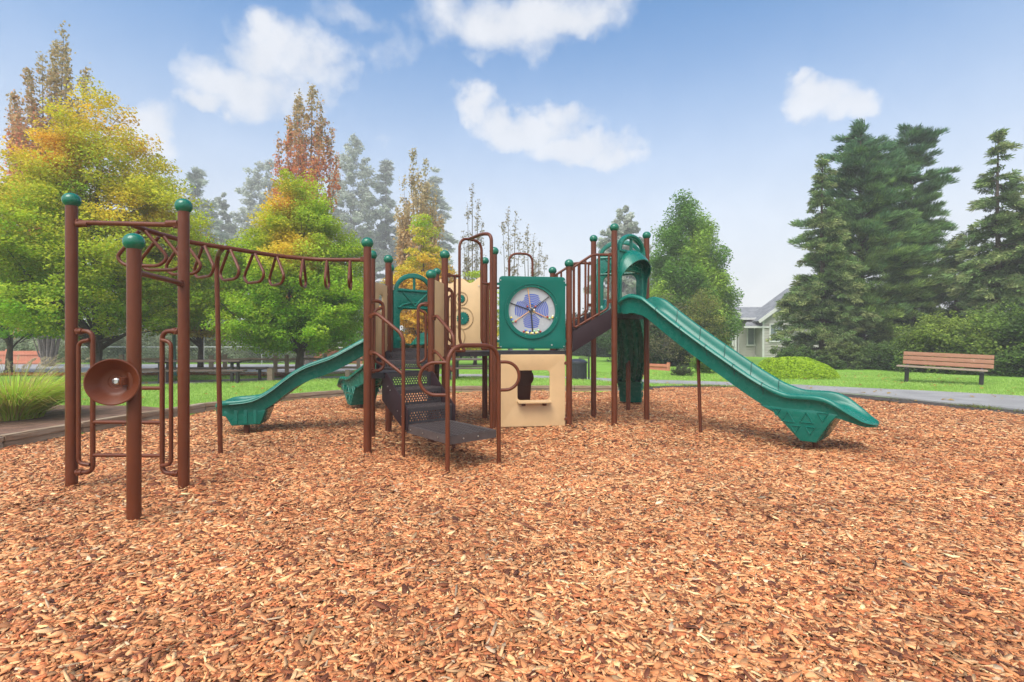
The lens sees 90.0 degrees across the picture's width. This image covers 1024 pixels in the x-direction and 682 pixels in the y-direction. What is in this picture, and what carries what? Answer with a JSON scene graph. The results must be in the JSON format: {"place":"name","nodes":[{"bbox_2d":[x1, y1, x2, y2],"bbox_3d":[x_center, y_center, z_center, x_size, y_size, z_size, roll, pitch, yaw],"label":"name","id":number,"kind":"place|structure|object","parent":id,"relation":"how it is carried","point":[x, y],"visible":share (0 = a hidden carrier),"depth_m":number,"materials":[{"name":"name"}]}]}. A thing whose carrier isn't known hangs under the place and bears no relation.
{"place":"outdoors","nodes":[
{"label":"outdoors","id":0,"kind":"place"},
{"bbox_2d":[0,355,89,421],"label":"ornamental grass","id":1,"kind":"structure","parent":0,"point":[32,398],"depth_m":7.60,"materials":[{"name":"green plant"}]},
{"bbox_2d":[0,364,362,372],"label":"road","id":2,"kind":"structure","parent":0,"point":[33,367],"depth_m":23.69,"materials":[{"name":"grey asphalt"}]},
{"bbox_2d":[0,346,1023,447],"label":"lawn","id":3,"kind":"structure","parent":0,"point":[603,364],"depth_m":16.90,"materials":[{"name":"green plant"}]},
{"bbox_2d":[0,349,40,363],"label":"board fence","id":4,"kind":"object","parent":3,"relation":"on","point":[25,357],"visible":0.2,"depth_m":25.99,"materials":[{"name":"red wood"}]},
{"bbox_2d":[0,329,59,354],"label":"shrub","id":5,"kind":"object","parent":3,"relation":"on","point":[5,347],"visible":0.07,"depth_m":29.81,"materials":[{"name":"green plant"}]},
{"bbox_2d":[0,330,62,359],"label":"shrub","id":6,"kind":"object","parent":3,"relation":"on","point":[18,348],"visible":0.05,"depth_m":29.35,"materials":[{"name":"green plant"}]},
{"bbox_2d":[0,20,92,365],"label":"columnar tree","id":7,"kind":"object","parent":3,"relation":"on","point":[48,347],"visible":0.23,"depth_m":23.69,"materials":[{"name":"orange plant"}]},
{"bbox_2d":[0,165,93,372],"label":"maple tree","id":8,"kind":"object","parent":3,"relation":"on","point":[6,336],"visible":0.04,"depth_m":18.92,"materials":[{"name":"green plant"}]},
{"bbox_2d":[0,405,158,434],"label":"planting bed","id":9,"kind":"object","parent":3,"relation":"on","point":[53,417],"visible":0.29,"depth_m":7.86,"materials":[{"name":"soil"}]},
{"bbox_2d":[17,318,146,362],"bbox_3d":[-24.171,-0.049,30.286,5.963,2.900,6.479,0,0,0],"label":"shrub","id":10,"kind":"object","parent":3,"relation":"on","point":[61,351],"visible":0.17,"depth_m":28.72,"materials":[{"name":"green plant"}]},
{"bbox_2d":[0,75,250,362],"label":"maple tree","id":11,"kind":"object","parent":3,"relation":"on","point":[32,296],"visible":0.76,"depth_m":14.31,"materials":[{"name":"green plant"}]},
{"bbox_2d":[81,326,190,361],"bbox_3d":[-22.118,-0.226,31.188,6.392,3.256,5.976,0,0,-18],"label":"shrub","id":12,"kind":"object","parent":3,"relation":"on","point":[122,344],"visible":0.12,"depth_m":29.49,"materials":[{"name":"green plant"}]},
{"bbox_2d":[169,246,177,376],"bbox_3d":[-11.352,-1.110,17.200,0.480,4.920,0.480,0,0,0],"label":"lamp post","id":13,"kind":"object","parent":3,"relation":"on","point":[174,349],"visible":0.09,"depth_m":17.16,"materials":[{"name":"black metal"}]},
{"bbox_2d":[142,321,241,362],"bbox_3d":[-18.881,-0.094,29.772,6.642,2.994,6.146,0,0,0],"label":"shrub","id":14,"kind":"object","parent":3,"relation":"on","point":[150,350],"visible":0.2,"depth_m":28.39,"materials":[{"name":"green plant"}]},
{"bbox_2d":[162,166,237,323],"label":"conifer tree","id":15,"kind":"object","parent":3,"relation":"on","point":[196,177],"visible":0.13,"depth_m":90.59,"materials":[{"name":"green plant"}]},
{"bbox_2d":[145,236,257,366],"bbox_3d":[-12.592,-1.458,20.464,4.891,5.660,4.586,0,0,0],"label":"maple tree","id":16,"kind":"object","parent":3,"relation":"on","point":[199,336],"visible":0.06,"depth_m":20.35,"materials":[{"name":"green plant"}]},
{"bbox_2d":[81,347,322,363],"bbox_3d":[-16.490,0.835,27.100,13.001,1.130,0.079,0,0,-1],"label":"chain link fence","id":17,"kind":"object","parent":3,"relation":"on","point":[261,362],"visible":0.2,"depth_m":27.10,"materials":[{"name":"metal"}]},
{"bbox_2d":[142,359,268,382],"bbox_3d":[-9.272,0.911,15.200,3.300,0.698,1.700,0,0,-3],"label":"picnic table","id":18,"kind":"object","parent":3,"relation":"on","point":[237,371],"visible":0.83,"depth_m":15.03,"materials":[{"name":"brown wood"}]},
{"bbox_2d":[205,192,239,265],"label":"broadleaf tree","id":19,"kind":"object","parent":3,"relation":"on","point":[228,226],"visible":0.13,"depth_m":104.72,"materials":[{"name":"green plant"}]},
{"bbox_2d":[190,318,279,358],"bbox_3d":[-16.364,-0.033,31.241,6.560,2.868,6.107,0,0,-16],"label":"shrub","id":20,"kind":"object","parent":3,"relation":"on","point":[228,351],"visible":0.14,"depth_m":29.16,"materials":[{"name":"green plant"}]},
{"bbox_2d":[119,354,362,371],"bbox_3d":[-9.633,0.940,18.850,9.124,0.900,0.151,0,0,-4],"label":"rail fence","id":21,"kind":"object","parent":3,"relation":"on","point":[275,364],"visible":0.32,"depth_m":18.85,"materials":[{"name":"grey wood"}]},
{"bbox_2d":[229,159,283,293],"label":"broadleaf tree","id":22,"kind":"object","parent":3,"relation":"on","point":[256,183],"visible":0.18,"depth_m":113.54,"materials":[{"name":"green plant"}]},
{"bbox_2d":[267,368,273,380],"bbox_3d":[-7.540,1.150,16.000,0.160,0.580,0.160,0,0,0],"label":"wooden post","id":23,"kind":"object","parent":3,"relation":"on","point":[270,374],"visible":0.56,"depth_m":15.92,"materials":[{"name":"wood"}]},
{"bbox_2d":[227,335,330,362],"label":"shrub","id":24,"kind":"object","parent":3,"relation":"on","point":[246,356],"visible":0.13,"depth_m":28.53,"materials":[{"name":"green plant"}]},
{"bbox_2d":[209,355,359,373],"bbox_3d":[-7.960,0.940,18.100,5.003,0.900,0.139,0,0,-12],"label":"rail fence","id":25,"kind":"object","parent":3,"relation":"on","point":[211,364],"visible":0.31,"depth_m":18.04,"materials":[{"name":"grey wood"}]},
{"bbox_2d":[193,167,379,369],"bbox_3d":[-7.125,-2.179,17.018,5.938,7.104,5.717,0,0,0],"label":"maple tree","id":26,"kind":"object","parent":3,"relation":"on","point":[316,316],"visible":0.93,"depth_m":15.79,"materials":[{"name":"green plant"}]},
{"bbox_2d":[268,82,341,363],"bbox_3d":[-10.497,-5.854,25.985,2.913,14.438,2.966,0,0,40],"label":"columnar tree","id":27,"kind":"object","parent":3,"relation":"on","point":[299,161],"visible":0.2,"depth_m":25.80,"materials":[{"name":"orange plant"}]},
{"bbox_2d":[290,331,362,357],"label":"shrub","id":28,"kind":"object","parent":3,"relation":"on","point":[350,340],"visible":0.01,"depth_m":30.89,"materials":[{"name":"green plant"}]},
{"bbox_2d":[313,349,362,363],"bbox_3d":[-9.492,0.838,27.705,3.586,0.935,0.121,0,0,25],"label":"board fence","id":29,"kind":"object","parent":3,"relation":"on","point":[336,351],"visible":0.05,"depth_m":27.85,"materials":[{"name":"red wood"}]},
{"bbox_2d":[345,370,349,376],"bbox_3d":[-5.397,1.190,16.800,0.130,0.500,0.130,0,0,0],"label":"wooden post","id":30,"kind":"object","parent":3,"relation":"on","point":[347,373],"visible":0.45,"depth_m":16.73,"materials":[{"name":"wood"}]},
{"bbox_2d":[324,133,389,281],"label":"broadleaf tree","id":31,"kind":"object","parent":3,"relation":"on","point":[365,203],"visible":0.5,"depth_m":108.68,"materials":[{"name":"green plant"}]},
{"bbox_2d":[347,327,408,344],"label":"shrub","id":32,"kind":"object","parent":3,"relation":"on","point":[362,333],"depth_m":32.02,"materials":[{"name":"green plant"}]},
{"bbox_2d":[354,159,406,317],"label":"conifer tree","id":33,"kind":"object","parent":3,"relation":"on","point":[385,230],"visible":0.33,"depth_m":115.12,"materials":[{"name":"green plant"}]},
{"bbox_2d":[393,148,445,331],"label":"columnar tree","id":34,"kind":"object","parent":3,"relation":"on","point":[404,237],"visible":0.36,"depth_m":33.66,"materials":[{"name":"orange plant"}]},
{"bbox_2d":[379,213,468,364],"bbox_3d":[-3.725,-2.187,22.982,4.484,7.125,4.273,0,0,31],"label":"maple tree","id":35,"kind":"object","parent":3,"relation":"on","point":[408,321],"visible":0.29,"depth_m":22.48,"materials":[{"name":"yellow plant"}]},
{"bbox_2d":[404,167,458,329],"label":"conifer tree","id":36,"kind":"object","parent":3,"relation":"on","point":[442,204],"visible":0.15,"depth_m":120.86,"materials":[{"name":"green plant"}]},
{"bbox_2d":[450,358,481,379],"bbox_3d":[-1.127,0.911,16.400,1.900,0.698,1.700,0,0,3],"label":"picnic table","id":37,"kind":"object","parent":3,"relation":"on","point":[458,366],"visible":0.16,"depth_m":16.46,"materials":[{"name":"grey wood"}]},
{"bbox_2d":[460,183,485,356],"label":"columnar tree","id":38,"kind":"object","parent":3,"relation":"on","point":[467,259],"visible":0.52,"depth_m":37.97,"materials":[{"name":"grey plant"}]},
{"bbox_2d":[461,270,500,364],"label":"maple tree","id":39,"kind":"object","parent":3,"relation":"on","point":[473,273],"visible":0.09,"depth_m":24.80,"materials":[{"name":"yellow plant"}]},
{"bbox_2d":[499,207,523,349],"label":"columnar tree","id":40,"kind":"object","parent":3,"relation":"on","point":[508,247],"visible":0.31,"depth_m":41.97,"materials":[{"name":"grey plant"}]},
{"bbox_2d":[520,224,548,349],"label":"columnar tree","id":41,"kind":"object","parent":3,"relation":"on","point":[526,234],"visible":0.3,"depth_m":43.99,"materials":[{"name":"grey plant"}]},
{"bbox_2d":[549,311,603,355],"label":"shrub","id":42,"kind":"object","parent":3,"relation":"on","point":[576,353],"visible":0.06,"depth_m":42.99,"materials":[{"name":"green plant"}]},
{"bbox_2d":[572,357,589,379],"bbox_3d":[2.072,0.880,16.250,0.647,0.740,0.647,0,0,39],"label":"litter bin","id":43,"kind":"object","parent":3,"relation":"on","point":[579,368],"visible":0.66,"depth_m":16.00,"materials":[{"name":"metal"}]},
{"bbox_2d":[574,295,610,356],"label":"shrub","id":44,"kind":"object","parent":3,"relation":"on","point":[587,351],"visible":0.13,"depth_m":39.32,"materials":[{"name":"green plant"}]},
{"bbox_2d":[583,205,652,299],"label":"broadleaf tree","id":45,"kind":"object","parent":3,"relation":"on","point":[629,226],"visible":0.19,"depth_m":78.74,"materials":[{"name":"green plant"}]},
{"bbox_2d":[596,329,671,361],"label":"shrub","id":46,"kind":"object","parent":3,"relation":"on","point":[601,340],"visible":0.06,"depth_m":30.14,"materials":[{"name":"green plant"}]},
{"bbox_2d":[649,362,669,370],"bbox_3d":[6.102,1.092,21.474,0.121,0.424,1.281,0,0,-32],"label":"board fence","id":47,"kind":"object","parent":3,"relation":"on","point":[665,367],"visible":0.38,"depth_m":21.34,"materials":[{"name":"red wood"}]},
{"bbox_2d":[609,294,735,365],"bbox_3d":[8.277,-0.493,26.471,6.155,3.792,7.035,0,0,21],"label":"shrub","id":48,"kind":"object","parent":3,"relation":"on","point":[660,361],"visible":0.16,"depth_m":24.67,"materials":[{"name":"green plant"}]},
{"bbox_2d":[649,293,697,362],"bbox_3d":[7.215,-0.574,25.115,3.919,3.856,3.819,0,0,-31],"label":"shrub","id":49,"kind":"object","parent":3,"relation":"on","point":[667,345],"visible":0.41,"depth_m":24.28,"materials":[{"name":"green plant"}]},
{"bbox_2d":[670,364,693,375],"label":"shrub","id":50,"kind":"object","parent":3,"relation":"on","point":[679,371],"visible":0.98,"depth_m":18.07,"materials":[{"name":"green plant"}]},
{"bbox_2d":[649,189,744,356],"bbox_3d":[10.399,-3.762,30.128,6.525,10.240,6.931,0,0,42],"label":"maple tree","id":51,"kind":"object","parent":3,"relation":"on","point":[692,267],"visible":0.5,"depth_m":28.78,"materials":[{"name":"green plant"}]},
{"bbox_2d":[689,357,714,373],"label":"shrub","id":52,"kind":"object","parent":3,"relation":"on","point":[704,368],"visible":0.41,"depth_m":19.31,"materials":[{"name":"green plant"}]},
{"bbox_2d":[671,288,734,362],"bbox_3d":[9.005,-0.570,24.072,2.755,3.849,2.860,0,0,43],"label":"shrub","id":53,"kind":"object","parent":3,"relation":"on","point":[702,318],"visible":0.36,"depth_m":23.75,"materials":[{"name":"green plant"}]},
{"bbox_2d":[727,288,829,356],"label":"house","id":54,"kind":"structure","parent":3,"relation":"on","point":[758,322],"depth_m":39.49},
{"bbox_2d":[746,328,755,345],"bbox_3d":[18.900,-0.390,39.945,1.260,1.570,0.110,0,0,0],"label":"window","id":55,"kind":"structure","parent":54,"relation":"in","point":[750,332],"depth_m":39.94,"materials":[{"name":"white glass"}]},
{"bbox_2d":[769,323,783,341],"bbox_3d":[19.982,-0.620,38.745,1.110,1.420,0.110,0,0,0],"label":"window","id":56,"kind":"structure","parent":54,"relation":"in","point":[771,331],"depth_m":38.69,"materials":[{"name":"white glass"}]},
{"bbox_2d":[773,344,823,361],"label":"shrub","id":57,"kind":"object","parent":3,"relation":"on","point":[801,352],"visible":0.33,"depth_m":22.66,"materials":[{"name":"green plant"}]},
{"bbox_2d":[757,356,840,379],"bbox_3d":[9.415,0.890,16.997,2.793,0.807,1.878,0,0,0],"label":"ground cover mound","id":58,"kind":"object","parent":3,"relation":"on","point":[791,367],"visible":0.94,"depth_m":16.38,"materials":[{"name":"green plant"}]},
{"bbox_2d":[764,152,889,354],"bbox_3d":[15.289,-3.658,24.727,5.712,11.149,5.273,0,0,24],"label":"conifer tree","id":59,"kind":"object","parent":3,"relation":"on","point":[805,297],"visible":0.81,"depth_m":24.36,"materials":[{"name":"green plant"}]},
{"bbox_2d":[813,340,886,369],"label":"shrub","id":60,"kind":"object","parent":3,"relation":"on","point":[837,357],"visible":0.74,"depth_m":22.06,"materials":[{"name":"green plant"}]},
{"bbox_2d":[786,118,955,346],"bbox_3d":[17.732,-5.000,26.130,7.241,12.706,7.481,0,0,0],"label":"conifer tree","id":61,"kind":"object","parent":3,"relation":"on","point":[867,170],"visible":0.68,"depth_m":24.77,"materials":[{"name":"green plant"}]},
{"bbox_2d":[859,337,925,370],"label":"shrub","id":62,"kind":"object","parent":3,"relation":"on","point":[885,355],"visible":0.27,"depth_m":21.46,"materials":[{"name":"green plant"}]},
{"bbox_2d":[866,122,967,346],"bbox_3d":[21.327,-5.118,27.164,5.505,12.942,5.592,0,0,0],"label":"conifer tree","id":63,"kind":"object","parent":3,"relation":"on","point":[933,180],"visible":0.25,"depth_m":26.17,"materials":[{"name":"green plant"}]},
{"bbox_2d":[896,351,993,385],"bbox_3d":[12.406,0.847,14.734,2.120,0.990,0.561,3,2,42],"label":"park bench","id":64,"kind":"object","parent":3,"relation":"on","point":[911,358],"visible":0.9,"depth_m":14.72,"materials":[{"name":"wood"}]},
{"bbox_2d":[887,311,1003,374],"bbox_3d":[16.709,0.099,19.591,3.678,2.607,3.830,0,0,-31],"label":"shrub","id":65,"kind":"object","parent":3,"relation":"on","point":[927,338],"visible":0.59,"depth_m":19.09,"materials":[{"name":"green plant"}]},
{"bbox_2d":[914,235,984,328],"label":"conifer tree","id":66,"kind":"object","parent":3,"relation":"on","point":[952,307],"visible":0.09,"depth_m":25.36,"materials":[{"name":"green plant"}]},
{"bbox_2d":[936,128,1023,331],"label":"conifer tree","id":67,"kind":"object","parent":3,"relation":"on","point":[993,226],"visible":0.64,"depth_m":21.88,"materials":[{"name":"green plant"}]},
{"bbox_2d":[940,301,1023,376],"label":"shrub","id":68,"kind":"object","parent":3,"relation":"on","point":[1004,369],"visible":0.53,"depth_m":17.86,"materials":[{"name":"green plant"}]},
{"bbox_2d":[976,187,1023,319],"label":"conifer tree","id":69,"kind":"object","parent":3,"relation":"on","point":[1007,257],"visible":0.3,"depth_m":21.23,"materials":[{"name":"green plant"}]},
{"bbox_2d":[978,286,1023,376],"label":"shrub","id":70,"kind":"object","parent":3,"relation":"on","point":[1018,331],"visible":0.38,"depth_m":17.53,"materials":[{"name":"green plant"}]},
{"bbox_2d":[0,386,1023,681],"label":"ground","id":71,"kind":"structure","parent":0,"point":[530,551],"depth_m":3.05,"materials":[{"name":"brown wood"}]},
{"bbox_2d":[2,429,81,446],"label":"timber beam","id":72,"kind":"structure","parent":71,"relation":"on","point":[35,439],"depth_m":6.56,"materials":[{"name":"brown wood"}]},
{"bbox_2d":[0,423,81,441],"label":"timber beam","id":73,"kind":"structure","parent":72,"relation":"on","point":[32,433],"depth_m":6.54,"materials":[{"name":"brown wood"}]},
{"bbox_2d":[81,408,204,432],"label":"timber beam","id":74,"kind":"structure","parent":71,"relation":"on","point":[105,426],"depth_m":8.15,"materials":[{"name":"brown wood"}]},
{"bbox_2d":[81,403,205,427],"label":"timber beam","id":75,"kind":"structure","parent":74,"relation":"on","point":[150,413],"depth_m":8.23,"materials":[{"name":"brown wood"}]},
{"bbox_2d":[205,399,283,410],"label":"timber beam","id":76,"kind":"structure","parent":71,"relation":"on","point":[210,408],"depth_m":9.51,"materials":[{"name":"brown wood"}]},
{"bbox_2d":[205,400,224,406],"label":"timber beam","id":77,"kind":"structure","parent":76,"relation":"on","point":[209,404],"depth_m":9.53,"materials":[{"name":"brown wood"}]},
{"bbox_2d":[283,393,342,400],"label":"timber beam","id":78,"kind":"structure","parent":71,"relation":"on","point":[318,396],"depth_m":11.48,"materials":[{"name":"brown wood"}]},
{"bbox_2d":[285,390,342,397],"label":"timber beam","id":79,"kind":"structure","parent":78,"relation":"on","point":[291,395],"depth_m":11.44,"materials":[{"name":"brown wood"}]},
{"bbox_2d":[61,193,878,520],"bbox_3d":[-0.608,-0.177,7.754,8.268,3.195,6.859,0,0,-18],"label":"play structure","id":80,"kind":"object","parent":71,"relation":"on","point":[531,311],"visible":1,"depth_m":6.62,"materials":[{"name":"green plastic"}]},
{"bbox_2d":[462,389,481,391],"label":"timber beam","id":81,"kind":"structure","parent":71,"relation":"on","point":[469,390],"depth_m":12.98,"materials":[{"name":"brown wood"}]},
{"bbox_2d":[462,386,481,388],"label":"timber beam","id":82,"kind":"structure","parent":81,"relation":"on","point":[471,387],"depth_m":12.98,"materials":[{"name":"brown wood"}]},
{"bbox_2d":[531,389,573,390],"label":"timber beam","id":83,"kind":"structure","parent":71,"relation":"on","point":[545,389],"depth_m":13.08,"materials":[{"name":"brown wood"}]},
{"bbox_2d":[531,385,573,388],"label":"timber beam","id":84,"kind":"structure","parent":83,"relation":"on","point":[540,387],"depth_m":13.08,"materials":[{"name":"brown wood"}]},
{"bbox_2d":[574,389,618,390],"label":"timber beam","id":85,"kind":"structure","parent":71,"relation":"on","point":[590,390],"depth_m":13.10,"materials":[{"name":"brown wood"}]},
{"bbox_2d":[574,385,617,388],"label":"timber beam","id":86,"kind":"structure","parent":85,"relation":"on","point":[589,387],"depth_m":13.10,"materials":[{"name":"brown wood"}]},
{"bbox_2d":[643,385,1023,415],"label":"soil strip","id":87,"kind":"object","parent":71,"relation":"on","point":[912,401],"visible":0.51,"depth_m":10.70,"materials":[{"name":"grey concrete"}]},
{"bbox_2d":[643,383,1023,412],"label":"weeds","id":88,"kind":"object","parent":87,"relation":"on","point":[974,406],"visible":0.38,"depth_m":9.89,"materials":[{"name":"green plant"}]},
{"bbox_2d":[0,0,1023,339],"label":"sky","id":89,"kind":"structure","parent":0,"point":[564,115],"materials":[{"name":"blue"}]},
{"bbox_2d":[56,374,1023,410],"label":"path","id":90,"kind":"structure","parent":0,"point":[1012,402],"depth_m":12.07,"materials":[{"name":"concrete"}]},
{"bbox_2d":[0,372,289,377],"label":"fallen leaves","id":91,"kind":"object","parent":90,"relation":"on","point":[279,374],"visible":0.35,"depth_m":17.78,"materials":[{"name":"plant"}]},
{"bbox_2d":[82,373,1009,405],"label":"fallen leaves","id":92,"kind":"object","parent":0,"point":[716,382],"visible":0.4,"depth_m":14.04,"materials":[{"name":"orange plant"}]}
]}

